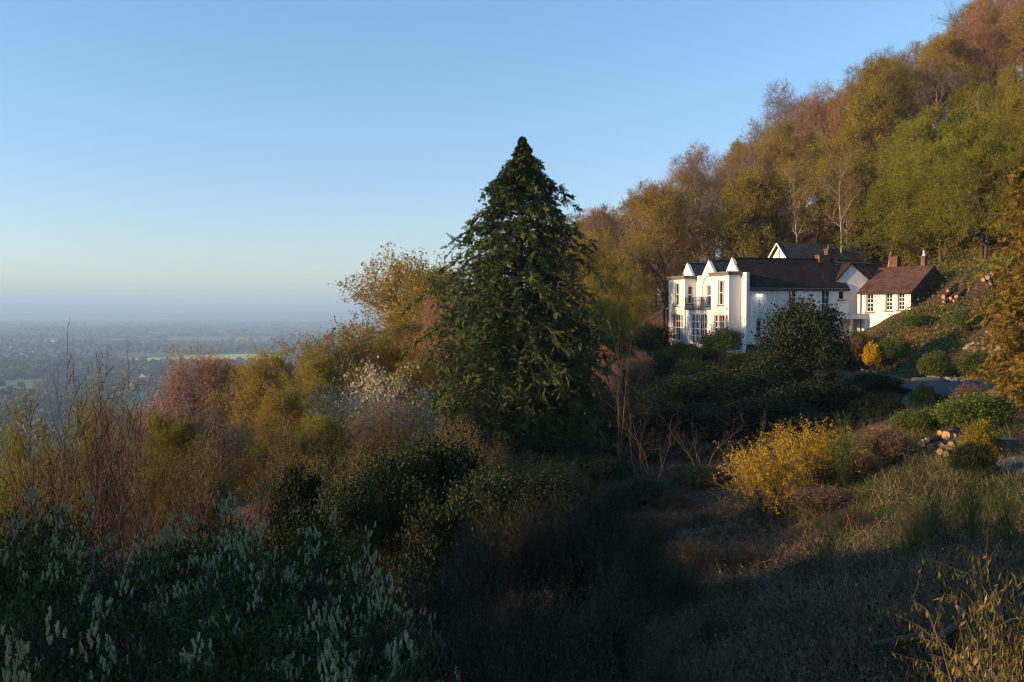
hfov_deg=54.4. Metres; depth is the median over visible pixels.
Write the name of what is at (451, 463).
evergreen bush
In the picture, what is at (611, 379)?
russet shrub
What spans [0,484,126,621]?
laurel bush
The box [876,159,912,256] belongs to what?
birch tree
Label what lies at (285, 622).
laurel bush
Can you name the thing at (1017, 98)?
beech tree
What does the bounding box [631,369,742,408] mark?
evergreen bush
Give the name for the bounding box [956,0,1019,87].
bare tree
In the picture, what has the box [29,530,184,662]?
twiggy bush
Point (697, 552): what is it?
twiggy bush
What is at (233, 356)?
rapeseed field
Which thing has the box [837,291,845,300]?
window
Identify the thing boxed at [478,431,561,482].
thicket bush
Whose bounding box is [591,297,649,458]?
birch sapling
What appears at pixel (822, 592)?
weeds
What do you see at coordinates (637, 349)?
evergreen bush
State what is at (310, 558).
laurel bush
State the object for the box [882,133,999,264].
hornbeam tree
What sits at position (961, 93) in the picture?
hornbeam tree
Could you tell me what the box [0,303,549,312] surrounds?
horizon hills
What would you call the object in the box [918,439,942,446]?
log
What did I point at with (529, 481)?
evergreen bush
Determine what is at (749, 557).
twiggy bush
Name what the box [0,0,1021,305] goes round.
sky
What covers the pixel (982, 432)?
golden shrub
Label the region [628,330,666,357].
evergreen bush
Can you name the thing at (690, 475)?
evergreen bush
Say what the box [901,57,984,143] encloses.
bare tree
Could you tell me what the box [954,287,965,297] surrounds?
log
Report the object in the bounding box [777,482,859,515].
dead bracken
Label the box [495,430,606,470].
evergreen bush
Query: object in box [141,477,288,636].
laurel bush
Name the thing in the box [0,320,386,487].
distant plain
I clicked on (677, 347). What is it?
terrace shrub
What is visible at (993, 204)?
hornbeam tree
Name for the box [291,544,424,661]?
laurel bush
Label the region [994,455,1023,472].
gravel
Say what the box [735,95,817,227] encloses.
bare tree
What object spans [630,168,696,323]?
bare tree
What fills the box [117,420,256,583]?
bare shrub
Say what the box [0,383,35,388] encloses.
green field
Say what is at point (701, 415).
evergreen bush
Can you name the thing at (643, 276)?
oak tree
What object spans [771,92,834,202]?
bare tree
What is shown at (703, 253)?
bare tree
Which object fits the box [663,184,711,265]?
bare tree
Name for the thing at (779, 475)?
forsythia
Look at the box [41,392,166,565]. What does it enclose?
hawthorn tree
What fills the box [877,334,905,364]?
bank shrub
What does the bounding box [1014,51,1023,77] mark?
bare tree
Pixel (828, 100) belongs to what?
oak tree
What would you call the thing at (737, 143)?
beech tree
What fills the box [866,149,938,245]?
hornbeam tree
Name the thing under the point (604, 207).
beech tree
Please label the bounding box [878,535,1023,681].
drooping shrub
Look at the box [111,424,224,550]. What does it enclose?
thicket bush
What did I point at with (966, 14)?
oak tree
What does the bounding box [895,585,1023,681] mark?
drooping shrub
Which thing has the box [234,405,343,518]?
thicket bush
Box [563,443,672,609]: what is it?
twiggy bush
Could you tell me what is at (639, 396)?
evergreen bush
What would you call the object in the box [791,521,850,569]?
leafy shoots
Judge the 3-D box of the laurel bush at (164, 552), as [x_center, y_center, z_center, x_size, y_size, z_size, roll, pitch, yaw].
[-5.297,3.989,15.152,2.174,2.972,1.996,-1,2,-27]
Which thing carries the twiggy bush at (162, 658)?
on the hillside
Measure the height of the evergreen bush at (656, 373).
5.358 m
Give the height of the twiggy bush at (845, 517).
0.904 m
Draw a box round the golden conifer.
[963,163,1023,411]
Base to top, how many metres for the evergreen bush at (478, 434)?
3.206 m
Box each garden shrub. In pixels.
[888,407,939,436]
[921,399,963,431]
[931,388,1023,431]
[992,421,1023,430]
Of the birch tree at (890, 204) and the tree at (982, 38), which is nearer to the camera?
the birch tree at (890, 204)
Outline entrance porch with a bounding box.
[814,310,868,337]
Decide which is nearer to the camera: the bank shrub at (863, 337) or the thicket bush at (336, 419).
the thicket bush at (336, 419)
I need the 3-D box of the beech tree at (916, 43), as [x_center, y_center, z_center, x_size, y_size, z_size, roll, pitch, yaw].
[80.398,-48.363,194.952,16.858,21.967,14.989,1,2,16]
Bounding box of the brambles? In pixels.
[2,390,1023,681]
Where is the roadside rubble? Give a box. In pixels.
[860,368,1001,384]
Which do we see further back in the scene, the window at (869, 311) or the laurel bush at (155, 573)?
the window at (869, 311)
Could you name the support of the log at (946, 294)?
on the hillside
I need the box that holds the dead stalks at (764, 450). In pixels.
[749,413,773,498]
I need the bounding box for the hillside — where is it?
[18,87,1023,681]
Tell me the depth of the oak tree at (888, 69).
141.99 m
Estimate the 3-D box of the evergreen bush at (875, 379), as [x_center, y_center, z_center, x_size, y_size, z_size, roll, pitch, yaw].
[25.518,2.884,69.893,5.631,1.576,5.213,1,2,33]
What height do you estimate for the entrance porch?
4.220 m
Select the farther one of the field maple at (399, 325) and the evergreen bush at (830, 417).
the field maple at (399, 325)
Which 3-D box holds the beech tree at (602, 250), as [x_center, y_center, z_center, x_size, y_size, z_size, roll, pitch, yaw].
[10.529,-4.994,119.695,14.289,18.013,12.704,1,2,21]
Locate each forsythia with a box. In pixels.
[706,426,828,520]
[743,411,909,488]
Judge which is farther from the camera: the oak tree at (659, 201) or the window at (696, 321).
the oak tree at (659, 201)
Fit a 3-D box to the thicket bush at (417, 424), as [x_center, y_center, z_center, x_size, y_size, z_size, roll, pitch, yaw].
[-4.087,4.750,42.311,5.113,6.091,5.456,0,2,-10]
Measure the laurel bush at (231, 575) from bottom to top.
3.136 m
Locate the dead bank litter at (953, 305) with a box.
[865,250,1003,376]
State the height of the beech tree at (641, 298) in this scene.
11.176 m
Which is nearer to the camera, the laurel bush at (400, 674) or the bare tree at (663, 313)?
the laurel bush at (400, 674)
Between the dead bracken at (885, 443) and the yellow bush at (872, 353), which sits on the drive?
the yellow bush at (872, 353)
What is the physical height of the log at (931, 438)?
0.256 m
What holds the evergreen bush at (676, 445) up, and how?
on the hillside
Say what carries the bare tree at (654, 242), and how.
on the hillside
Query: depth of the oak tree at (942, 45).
144.42 m
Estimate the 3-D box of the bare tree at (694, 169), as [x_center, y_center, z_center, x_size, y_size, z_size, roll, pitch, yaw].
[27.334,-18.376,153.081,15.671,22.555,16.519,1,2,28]
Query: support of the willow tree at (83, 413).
on the hillside
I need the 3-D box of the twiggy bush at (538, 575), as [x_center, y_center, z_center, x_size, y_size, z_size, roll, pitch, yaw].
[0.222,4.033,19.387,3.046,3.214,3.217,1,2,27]
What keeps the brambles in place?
on the hillside
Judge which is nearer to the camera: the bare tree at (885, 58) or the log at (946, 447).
the log at (946, 447)
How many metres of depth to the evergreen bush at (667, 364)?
91.27 m
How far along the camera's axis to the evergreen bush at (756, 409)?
66.40 m
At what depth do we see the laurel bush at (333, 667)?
8.72 m
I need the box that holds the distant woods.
[0,308,478,541]
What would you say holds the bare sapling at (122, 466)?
on the hillside
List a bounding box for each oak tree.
[267,310,433,481]
[328,241,510,448]
[598,252,651,320]
[606,188,680,315]
[610,178,730,329]
[667,165,724,258]
[694,164,738,235]
[706,140,765,253]
[713,161,797,257]
[728,132,811,247]
[754,118,816,227]
[801,94,851,152]
[822,54,926,173]
[844,54,941,156]
[911,23,990,141]
[911,36,951,108]
[921,0,1018,106]
[959,0,1006,81]
[989,0,1023,68]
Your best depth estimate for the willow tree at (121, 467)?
44.79 m
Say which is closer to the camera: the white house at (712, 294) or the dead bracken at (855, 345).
the dead bracken at (855, 345)
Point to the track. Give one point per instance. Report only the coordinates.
(918, 379)
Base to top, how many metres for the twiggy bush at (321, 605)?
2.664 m
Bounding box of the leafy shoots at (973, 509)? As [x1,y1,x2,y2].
[947,463,993,545]
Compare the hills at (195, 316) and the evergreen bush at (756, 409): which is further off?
the hills at (195, 316)
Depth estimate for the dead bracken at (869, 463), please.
31.91 m
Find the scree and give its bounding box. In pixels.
[962,330,1018,354]
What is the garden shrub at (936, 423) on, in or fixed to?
on the hillside
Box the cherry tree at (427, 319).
[397,294,469,420]
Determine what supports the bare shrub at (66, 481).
on the hillside
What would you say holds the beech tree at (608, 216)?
on the hillside
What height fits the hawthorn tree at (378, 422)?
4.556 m
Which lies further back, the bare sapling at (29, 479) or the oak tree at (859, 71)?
the oak tree at (859, 71)
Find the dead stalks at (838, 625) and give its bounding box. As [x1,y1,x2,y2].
[533,420,1023,681]
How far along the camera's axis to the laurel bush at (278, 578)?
14.49 m
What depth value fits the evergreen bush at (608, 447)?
55.38 m
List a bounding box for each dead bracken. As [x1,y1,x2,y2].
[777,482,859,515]
[840,448,890,479]
[841,329,866,361]
[861,419,918,465]
[948,377,984,408]
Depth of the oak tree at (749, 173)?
127.13 m
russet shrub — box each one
[590,346,623,401]
[620,347,658,393]
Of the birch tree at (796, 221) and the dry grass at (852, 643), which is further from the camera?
the birch tree at (796, 221)
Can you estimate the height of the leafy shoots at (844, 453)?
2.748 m
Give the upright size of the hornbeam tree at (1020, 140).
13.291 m
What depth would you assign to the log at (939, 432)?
34.22 m
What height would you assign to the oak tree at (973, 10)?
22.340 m
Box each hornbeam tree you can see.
[828,178,950,266]
[863,99,989,237]
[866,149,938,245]
[870,159,1003,265]
[871,145,934,219]
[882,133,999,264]
[912,102,1011,186]
[913,139,1018,259]
[927,132,1023,259]
[934,70,1011,151]
[963,99,1021,206]
[983,92,1023,125]
[995,133,1023,219]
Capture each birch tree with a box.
[718,188,771,257]
[745,168,796,257]
[772,155,819,242]
[803,142,871,252]
[829,173,868,243]
[837,184,865,243]
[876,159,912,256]
[877,152,899,266]
[882,117,933,245]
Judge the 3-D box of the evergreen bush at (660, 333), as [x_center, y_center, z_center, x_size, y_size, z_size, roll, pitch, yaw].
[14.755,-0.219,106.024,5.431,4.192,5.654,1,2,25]
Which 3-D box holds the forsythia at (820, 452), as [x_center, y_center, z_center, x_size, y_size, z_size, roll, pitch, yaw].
[10.247,3.676,33.016,5.074,2.962,4.778,1,2,37]
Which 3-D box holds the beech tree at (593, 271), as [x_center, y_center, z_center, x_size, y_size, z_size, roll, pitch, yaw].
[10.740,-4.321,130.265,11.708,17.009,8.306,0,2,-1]
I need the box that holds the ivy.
[858,247,1023,380]
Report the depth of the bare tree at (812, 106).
151.22 m
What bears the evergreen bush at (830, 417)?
on the track
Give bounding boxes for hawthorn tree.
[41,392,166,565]
[130,408,215,534]
[171,400,267,538]
[247,381,322,513]
[265,410,356,484]
[345,398,425,460]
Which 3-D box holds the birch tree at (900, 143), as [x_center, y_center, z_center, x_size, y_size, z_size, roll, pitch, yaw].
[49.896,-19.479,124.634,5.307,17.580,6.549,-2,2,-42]
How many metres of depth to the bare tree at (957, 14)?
166.29 m
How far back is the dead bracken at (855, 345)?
89.55 m
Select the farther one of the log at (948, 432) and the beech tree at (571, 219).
the beech tree at (571, 219)
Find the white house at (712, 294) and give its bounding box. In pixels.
[666,255,849,352]
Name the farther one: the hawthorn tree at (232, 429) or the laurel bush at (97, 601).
the hawthorn tree at (232, 429)
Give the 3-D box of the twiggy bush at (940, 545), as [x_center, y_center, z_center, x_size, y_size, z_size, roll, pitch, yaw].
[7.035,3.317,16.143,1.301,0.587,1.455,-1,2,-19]
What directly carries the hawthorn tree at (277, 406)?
on the hillside
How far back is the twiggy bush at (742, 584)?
17.16 m
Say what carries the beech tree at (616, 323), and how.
on the hillside
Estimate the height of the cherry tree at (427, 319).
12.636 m
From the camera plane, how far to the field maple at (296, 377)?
71.75 m
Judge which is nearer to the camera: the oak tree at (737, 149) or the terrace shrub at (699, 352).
the terrace shrub at (699, 352)
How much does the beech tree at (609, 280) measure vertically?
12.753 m
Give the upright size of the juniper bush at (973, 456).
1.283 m
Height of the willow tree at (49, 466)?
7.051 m
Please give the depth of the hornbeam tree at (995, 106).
116.44 m
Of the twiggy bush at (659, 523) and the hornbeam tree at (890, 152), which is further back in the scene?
the hornbeam tree at (890, 152)
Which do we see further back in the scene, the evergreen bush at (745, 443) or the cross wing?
the cross wing
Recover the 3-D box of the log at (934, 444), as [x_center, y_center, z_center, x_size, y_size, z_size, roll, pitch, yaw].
[14.337,3.539,33.580,0.862,0.314,0.257,-1,2,-38]
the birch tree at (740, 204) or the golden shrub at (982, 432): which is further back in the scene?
the birch tree at (740, 204)
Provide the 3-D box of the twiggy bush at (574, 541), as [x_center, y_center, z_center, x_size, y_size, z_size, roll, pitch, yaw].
[1.381,3.797,18.118,3.024,2.886,3.109,1,2,23]
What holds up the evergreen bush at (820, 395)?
on the hillside
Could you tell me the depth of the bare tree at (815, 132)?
165.27 m
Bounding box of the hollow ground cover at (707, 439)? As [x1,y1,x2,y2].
[557,352,1013,464]
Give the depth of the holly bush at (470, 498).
24.77 m
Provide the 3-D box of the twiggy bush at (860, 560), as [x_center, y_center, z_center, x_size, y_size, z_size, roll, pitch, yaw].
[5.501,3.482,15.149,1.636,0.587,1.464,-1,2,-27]
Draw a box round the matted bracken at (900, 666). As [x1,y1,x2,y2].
[549,426,1023,681]
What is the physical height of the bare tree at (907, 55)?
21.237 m
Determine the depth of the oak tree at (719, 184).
164.85 m
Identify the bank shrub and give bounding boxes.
[847,327,867,360]
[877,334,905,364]
[896,313,932,327]
[905,379,937,409]
[916,350,954,376]
[950,305,981,335]
[952,345,991,377]
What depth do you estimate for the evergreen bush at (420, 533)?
20.76 m
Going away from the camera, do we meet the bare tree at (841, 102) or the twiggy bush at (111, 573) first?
the twiggy bush at (111, 573)
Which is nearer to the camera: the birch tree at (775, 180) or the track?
the track
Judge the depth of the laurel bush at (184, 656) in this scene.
8.61 m
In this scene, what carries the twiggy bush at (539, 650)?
on the hillside
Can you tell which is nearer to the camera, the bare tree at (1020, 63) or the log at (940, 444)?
the log at (940, 444)
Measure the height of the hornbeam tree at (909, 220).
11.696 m
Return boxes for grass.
[534,418,1023,681]
[727,409,1023,562]
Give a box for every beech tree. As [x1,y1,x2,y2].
[545,211,601,298]
[553,227,661,335]
[556,247,627,337]
[565,268,641,340]
[571,211,590,224]
[581,293,643,359]
[584,208,633,243]
[596,203,622,223]
[607,262,659,336]
[690,169,800,261]
[716,189,785,259]
[725,138,757,165]
[778,141,850,243]
[803,147,882,243]
[809,84,910,235]
[902,39,946,140]
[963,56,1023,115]
[977,101,1023,204]
[982,78,1023,235]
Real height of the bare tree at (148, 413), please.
7.974 m
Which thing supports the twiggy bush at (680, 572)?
on the hillside
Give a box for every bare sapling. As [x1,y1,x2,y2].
[0,380,56,643]
[38,319,93,563]
[63,344,121,560]
[87,353,151,561]
[103,377,172,571]
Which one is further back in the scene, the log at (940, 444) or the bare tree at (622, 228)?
the bare tree at (622, 228)
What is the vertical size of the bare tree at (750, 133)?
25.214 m
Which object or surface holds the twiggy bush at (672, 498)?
on the hillside
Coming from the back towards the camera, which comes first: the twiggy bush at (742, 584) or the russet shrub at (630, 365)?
the russet shrub at (630, 365)
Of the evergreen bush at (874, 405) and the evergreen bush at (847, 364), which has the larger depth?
the evergreen bush at (847, 364)
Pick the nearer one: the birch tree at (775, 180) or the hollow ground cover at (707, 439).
the hollow ground cover at (707, 439)
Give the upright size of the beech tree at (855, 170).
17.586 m
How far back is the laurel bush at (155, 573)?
14.16 m
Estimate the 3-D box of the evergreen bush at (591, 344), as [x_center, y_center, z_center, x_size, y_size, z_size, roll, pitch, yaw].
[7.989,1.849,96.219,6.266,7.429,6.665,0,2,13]
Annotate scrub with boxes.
[1,457,566,624]
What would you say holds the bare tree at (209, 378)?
on the hillside
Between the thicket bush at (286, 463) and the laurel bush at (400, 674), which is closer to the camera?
the laurel bush at (400, 674)
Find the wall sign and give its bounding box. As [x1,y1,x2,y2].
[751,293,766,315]
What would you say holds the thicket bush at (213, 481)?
on the hillside
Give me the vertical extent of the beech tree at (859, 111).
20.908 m
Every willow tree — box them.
[0,387,83,550]
[0,428,95,564]
[6,363,148,539]
[71,393,174,558]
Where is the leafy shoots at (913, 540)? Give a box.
[886,506,944,565]
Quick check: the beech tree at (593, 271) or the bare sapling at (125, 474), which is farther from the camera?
the beech tree at (593, 271)
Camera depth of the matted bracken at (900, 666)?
11.24 m
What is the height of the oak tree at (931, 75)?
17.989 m
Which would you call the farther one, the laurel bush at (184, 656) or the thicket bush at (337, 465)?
the thicket bush at (337, 465)
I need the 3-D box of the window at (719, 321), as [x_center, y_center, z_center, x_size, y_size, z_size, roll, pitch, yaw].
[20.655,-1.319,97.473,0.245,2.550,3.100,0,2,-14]
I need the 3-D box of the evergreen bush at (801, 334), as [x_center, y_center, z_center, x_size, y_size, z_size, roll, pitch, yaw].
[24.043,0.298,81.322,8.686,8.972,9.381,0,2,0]
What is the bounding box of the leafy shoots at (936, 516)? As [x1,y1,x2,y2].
[917,480,959,546]
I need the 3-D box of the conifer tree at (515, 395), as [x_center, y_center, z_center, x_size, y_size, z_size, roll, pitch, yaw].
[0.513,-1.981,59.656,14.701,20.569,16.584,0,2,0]
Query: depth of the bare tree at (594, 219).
153.45 m
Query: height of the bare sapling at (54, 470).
8.239 m
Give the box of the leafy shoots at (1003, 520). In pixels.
[982,488,1023,549]
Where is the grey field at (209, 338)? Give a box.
[167,337,270,340]
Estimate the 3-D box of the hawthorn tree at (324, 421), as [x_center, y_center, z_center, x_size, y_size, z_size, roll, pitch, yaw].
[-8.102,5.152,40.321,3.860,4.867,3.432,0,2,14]
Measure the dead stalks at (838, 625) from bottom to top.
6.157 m
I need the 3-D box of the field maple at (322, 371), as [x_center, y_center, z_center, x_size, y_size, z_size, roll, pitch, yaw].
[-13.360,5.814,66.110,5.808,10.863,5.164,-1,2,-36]
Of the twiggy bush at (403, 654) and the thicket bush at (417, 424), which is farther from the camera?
the thicket bush at (417, 424)
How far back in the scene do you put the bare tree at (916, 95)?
166.29 m
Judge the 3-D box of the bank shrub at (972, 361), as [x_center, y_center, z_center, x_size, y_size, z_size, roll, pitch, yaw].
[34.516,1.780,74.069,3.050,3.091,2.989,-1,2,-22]
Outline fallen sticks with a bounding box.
[476,474,848,681]
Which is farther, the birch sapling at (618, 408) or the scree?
the scree
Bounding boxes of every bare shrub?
[1,388,142,644]
[62,398,204,576]
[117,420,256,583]
[187,435,284,560]
[597,401,700,478]
[665,411,758,467]
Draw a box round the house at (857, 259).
[768,243,874,277]
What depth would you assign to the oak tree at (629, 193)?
169.47 m
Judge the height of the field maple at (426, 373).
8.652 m
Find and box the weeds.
[632,422,1023,675]
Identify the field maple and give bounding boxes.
[273,350,353,438]
[281,359,333,413]
[347,336,414,405]
[354,316,444,429]
[385,349,448,435]
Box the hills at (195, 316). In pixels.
[0,311,542,319]
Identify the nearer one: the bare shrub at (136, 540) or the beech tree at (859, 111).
the bare shrub at (136, 540)
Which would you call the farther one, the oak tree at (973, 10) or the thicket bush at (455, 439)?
the oak tree at (973, 10)
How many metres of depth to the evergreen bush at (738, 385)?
76.43 m
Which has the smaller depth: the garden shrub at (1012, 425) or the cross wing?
the garden shrub at (1012, 425)
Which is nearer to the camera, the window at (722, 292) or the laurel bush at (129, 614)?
the laurel bush at (129, 614)
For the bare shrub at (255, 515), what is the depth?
26.29 m
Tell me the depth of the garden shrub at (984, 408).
34.46 m
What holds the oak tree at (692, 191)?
on the hillside
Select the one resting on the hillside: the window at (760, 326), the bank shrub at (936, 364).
the bank shrub at (936, 364)
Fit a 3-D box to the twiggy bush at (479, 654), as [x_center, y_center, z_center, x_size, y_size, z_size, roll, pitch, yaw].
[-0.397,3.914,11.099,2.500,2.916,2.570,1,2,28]
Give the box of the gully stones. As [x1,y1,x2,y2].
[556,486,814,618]
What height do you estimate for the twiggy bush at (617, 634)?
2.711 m
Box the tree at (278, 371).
[204,341,309,523]
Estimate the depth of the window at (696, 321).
103.35 m
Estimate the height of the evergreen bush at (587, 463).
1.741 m
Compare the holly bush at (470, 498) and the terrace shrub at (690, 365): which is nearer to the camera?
the holly bush at (470, 498)
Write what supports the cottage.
on the hillside
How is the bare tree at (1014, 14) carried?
on the hillside
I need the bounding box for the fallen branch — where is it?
[868,560,970,645]
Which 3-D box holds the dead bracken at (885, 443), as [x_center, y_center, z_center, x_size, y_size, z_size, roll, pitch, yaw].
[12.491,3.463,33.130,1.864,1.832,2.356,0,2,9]
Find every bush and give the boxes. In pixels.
[0,454,100,562]
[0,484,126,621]
[0,501,103,666]
[0,520,163,658]
[0,543,131,681]
[0,576,131,681]
[0,601,115,681]
[19,446,139,568]
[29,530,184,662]
[37,570,242,681]
[37,610,197,681]
[45,557,199,681]
[75,541,196,635]
[105,506,226,655]
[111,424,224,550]
[119,569,274,681]
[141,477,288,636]
[148,540,265,671]
[153,616,298,681]
[157,426,259,546]
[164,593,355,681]
[177,513,327,671]
[186,575,346,681]
[225,545,319,652]
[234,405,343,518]
[237,433,338,528]
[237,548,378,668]
[256,393,382,502]
[259,492,342,605]
[262,454,332,544]
[262,580,419,681]
[264,507,403,637]
[266,620,407,681]
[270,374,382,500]
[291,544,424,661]
[303,458,398,584]
[306,435,392,541]
[306,624,464,681]
[312,570,451,681]
[325,398,422,486]
[328,435,444,534]
[330,354,449,453]
[343,584,460,681]
[349,436,449,570]
[360,558,572,681]
[361,385,460,456]
[367,519,510,673]
[385,422,491,529]
[385,481,493,636]
[389,579,570,681]
[407,412,502,475]
[412,488,552,636]
[428,426,495,468]
[435,454,547,603]
[452,432,551,518]
[458,555,607,681]
[464,473,584,621]
[466,432,550,472]
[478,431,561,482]
[491,469,662,614]
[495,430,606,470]
[500,449,594,497]
[501,465,600,529]
[524,537,701,681]
[547,449,647,484]
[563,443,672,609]
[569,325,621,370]
[574,489,699,629]
[576,359,637,402]
[578,402,655,443]
[591,439,682,465]
[591,476,688,504]
[597,381,676,419]
[611,350,663,392]
[619,338,648,357]
[625,550,742,614]
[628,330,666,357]
[629,480,712,514]
[630,319,677,347]
[630,502,700,555]
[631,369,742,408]
[635,401,747,441]
[639,351,681,378]
[646,438,746,458]
[651,532,742,578]
[662,464,742,488]
[667,362,777,408]
[681,438,779,459]
[683,502,742,515]
[692,536,784,574]
[698,391,823,439]
[704,568,789,609]
[732,348,823,395]
[744,549,854,582]
[750,290,856,382]
[752,434,823,450]
[753,372,868,415]
[760,411,873,437]
[799,499,889,533]
[802,343,863,379]
[831,371,904,392]
[831,546,903,577]
[841,390,910,423]
[859,340,881,370]
[877,498,969,541]
[892,528,991,554]
[943,439,1004,480]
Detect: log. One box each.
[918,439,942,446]
[925,435,941,442]
[927,441,943,449]
[937,427,959,435]
[938,440,949,447]
[941,287,955,298]
[942,428,957,439]
[944,445,955,452]
[946,282,958,291]
[948,438,957,446]
[949,290,959,299]
[951,430,960,438]
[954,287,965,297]
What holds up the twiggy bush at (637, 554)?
on the hillside
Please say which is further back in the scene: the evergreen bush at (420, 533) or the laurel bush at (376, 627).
the evergreen bush at (420, 533)
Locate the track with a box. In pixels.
[520,377,944,469]
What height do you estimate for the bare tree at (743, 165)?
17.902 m
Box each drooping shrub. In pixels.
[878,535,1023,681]
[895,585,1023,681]
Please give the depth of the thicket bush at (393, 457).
30.94 m
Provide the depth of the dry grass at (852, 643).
13.17 m
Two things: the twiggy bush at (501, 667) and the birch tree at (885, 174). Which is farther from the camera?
the birch tree at (885, 174)
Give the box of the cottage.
[856,251,942,331]
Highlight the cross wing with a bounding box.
[835,263,869,335]
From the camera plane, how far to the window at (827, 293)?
97.21 m
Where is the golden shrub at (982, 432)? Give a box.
[956,417,1002,454]
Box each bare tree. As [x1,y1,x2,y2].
[106,398,204,552]
[126,342,248,545]
[205,355,273,535]
[580,205,630,263]
[591,242,665,321]
[601,208,682,319]
[617,187,697,311]
[623,206,712,330]
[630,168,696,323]
[633,149,731,262]
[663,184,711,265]
[668,141,724,256]
[669,186,729,262]
[692,147,773,229]
[702,146,789,201]
[727,113,777,167]
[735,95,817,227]
[739,78,833,230]
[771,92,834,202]
[787,77,855,205]
[801,106,844,210]
[814,88,874,217]
[831,62,920,141]
[850,48,918,88]
[868,40,938,119]
[877,41,930,101]
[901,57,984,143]
[901,68,937,139]
[917,52,976,109]
[930,0,1017,110]
[939,11,1002,94]
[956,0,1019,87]
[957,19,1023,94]
[994,0,1023,70]
[998,0,1023,44]
[1008,0,1023,67]
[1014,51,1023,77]
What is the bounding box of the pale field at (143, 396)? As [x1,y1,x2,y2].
[131,394,166,400]
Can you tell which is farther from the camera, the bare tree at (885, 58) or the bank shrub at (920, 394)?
the bare tree at (885, 58)
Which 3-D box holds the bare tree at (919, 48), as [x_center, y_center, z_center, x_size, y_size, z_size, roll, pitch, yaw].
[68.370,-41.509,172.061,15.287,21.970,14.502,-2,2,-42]
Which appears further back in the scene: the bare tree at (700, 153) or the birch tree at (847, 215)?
the bare tree at (700, 153)
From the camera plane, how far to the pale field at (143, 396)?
1689.03 m
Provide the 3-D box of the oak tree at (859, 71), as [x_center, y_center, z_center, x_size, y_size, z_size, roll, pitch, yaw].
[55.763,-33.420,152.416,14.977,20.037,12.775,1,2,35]
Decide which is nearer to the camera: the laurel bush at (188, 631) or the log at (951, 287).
the laurel bush at (188, 631)
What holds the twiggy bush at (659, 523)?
on the hillside
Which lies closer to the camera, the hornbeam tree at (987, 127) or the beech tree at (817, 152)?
the hornbeam tree at (987, 127)
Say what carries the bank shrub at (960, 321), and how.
on the hillside
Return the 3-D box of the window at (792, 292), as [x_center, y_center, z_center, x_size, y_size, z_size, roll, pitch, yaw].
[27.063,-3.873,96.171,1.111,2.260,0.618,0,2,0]
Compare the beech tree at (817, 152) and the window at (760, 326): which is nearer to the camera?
the window at (760, 326)
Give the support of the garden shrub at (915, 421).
on the hillside
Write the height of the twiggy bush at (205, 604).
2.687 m
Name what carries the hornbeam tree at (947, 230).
on the hillside
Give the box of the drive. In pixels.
[739,352,1000,395]
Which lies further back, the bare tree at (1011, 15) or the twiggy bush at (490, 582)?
the bare tree at (1011, 15)
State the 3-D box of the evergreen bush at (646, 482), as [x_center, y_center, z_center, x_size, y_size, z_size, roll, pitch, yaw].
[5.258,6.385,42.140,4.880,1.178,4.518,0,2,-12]
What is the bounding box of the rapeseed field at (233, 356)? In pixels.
[128,354,284,360]
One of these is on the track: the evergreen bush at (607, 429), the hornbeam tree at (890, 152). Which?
the evergreen bush at (607, 429)
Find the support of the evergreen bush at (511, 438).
on the hillside
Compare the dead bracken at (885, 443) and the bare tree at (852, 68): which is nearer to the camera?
the dead bracken at (885, 443)
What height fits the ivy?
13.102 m
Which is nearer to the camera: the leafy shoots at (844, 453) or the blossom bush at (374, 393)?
the leafy shoots at (844, 453)
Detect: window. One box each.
[673,283,679,306]
[673,314,682,340]
[686,286,693,304]
[692,314,706,343]
[708,285,710,306]
[715,314,727,333]
[716,280,723,305]
[756,320,761,338]
[788,291,795,304]
[821,291,829,310]
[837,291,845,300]
[864,294,873,312]
[883,294,892,311]
[896,293,905,310]
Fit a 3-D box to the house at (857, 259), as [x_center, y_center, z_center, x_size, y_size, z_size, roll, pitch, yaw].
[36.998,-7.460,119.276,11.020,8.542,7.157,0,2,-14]
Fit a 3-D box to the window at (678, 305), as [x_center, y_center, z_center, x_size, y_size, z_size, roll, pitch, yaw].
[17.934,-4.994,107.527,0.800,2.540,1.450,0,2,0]
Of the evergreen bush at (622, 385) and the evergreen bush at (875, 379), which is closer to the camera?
the evergreen bush at (875, 379)
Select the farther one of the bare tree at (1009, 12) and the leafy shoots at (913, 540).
the bare tree at (1009, 12)
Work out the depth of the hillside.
40.41 m
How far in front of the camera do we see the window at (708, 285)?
103.25 m
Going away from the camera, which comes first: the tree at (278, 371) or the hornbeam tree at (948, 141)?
the tree at (278, 371)
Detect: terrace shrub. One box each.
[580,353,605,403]
[646,346,680,363]
[663,339,697,361]
[669,352,711,378]
[679,347,721,360]
[696,323,744,362]
[720,350,758,371]
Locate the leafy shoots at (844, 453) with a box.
[824,411,857,485]
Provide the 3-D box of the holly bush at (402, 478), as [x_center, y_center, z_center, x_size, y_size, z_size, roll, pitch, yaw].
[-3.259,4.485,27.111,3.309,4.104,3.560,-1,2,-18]
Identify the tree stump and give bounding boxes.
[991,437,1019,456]
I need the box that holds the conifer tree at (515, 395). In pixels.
[393,136,644,472]
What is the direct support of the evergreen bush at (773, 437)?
on the hillside

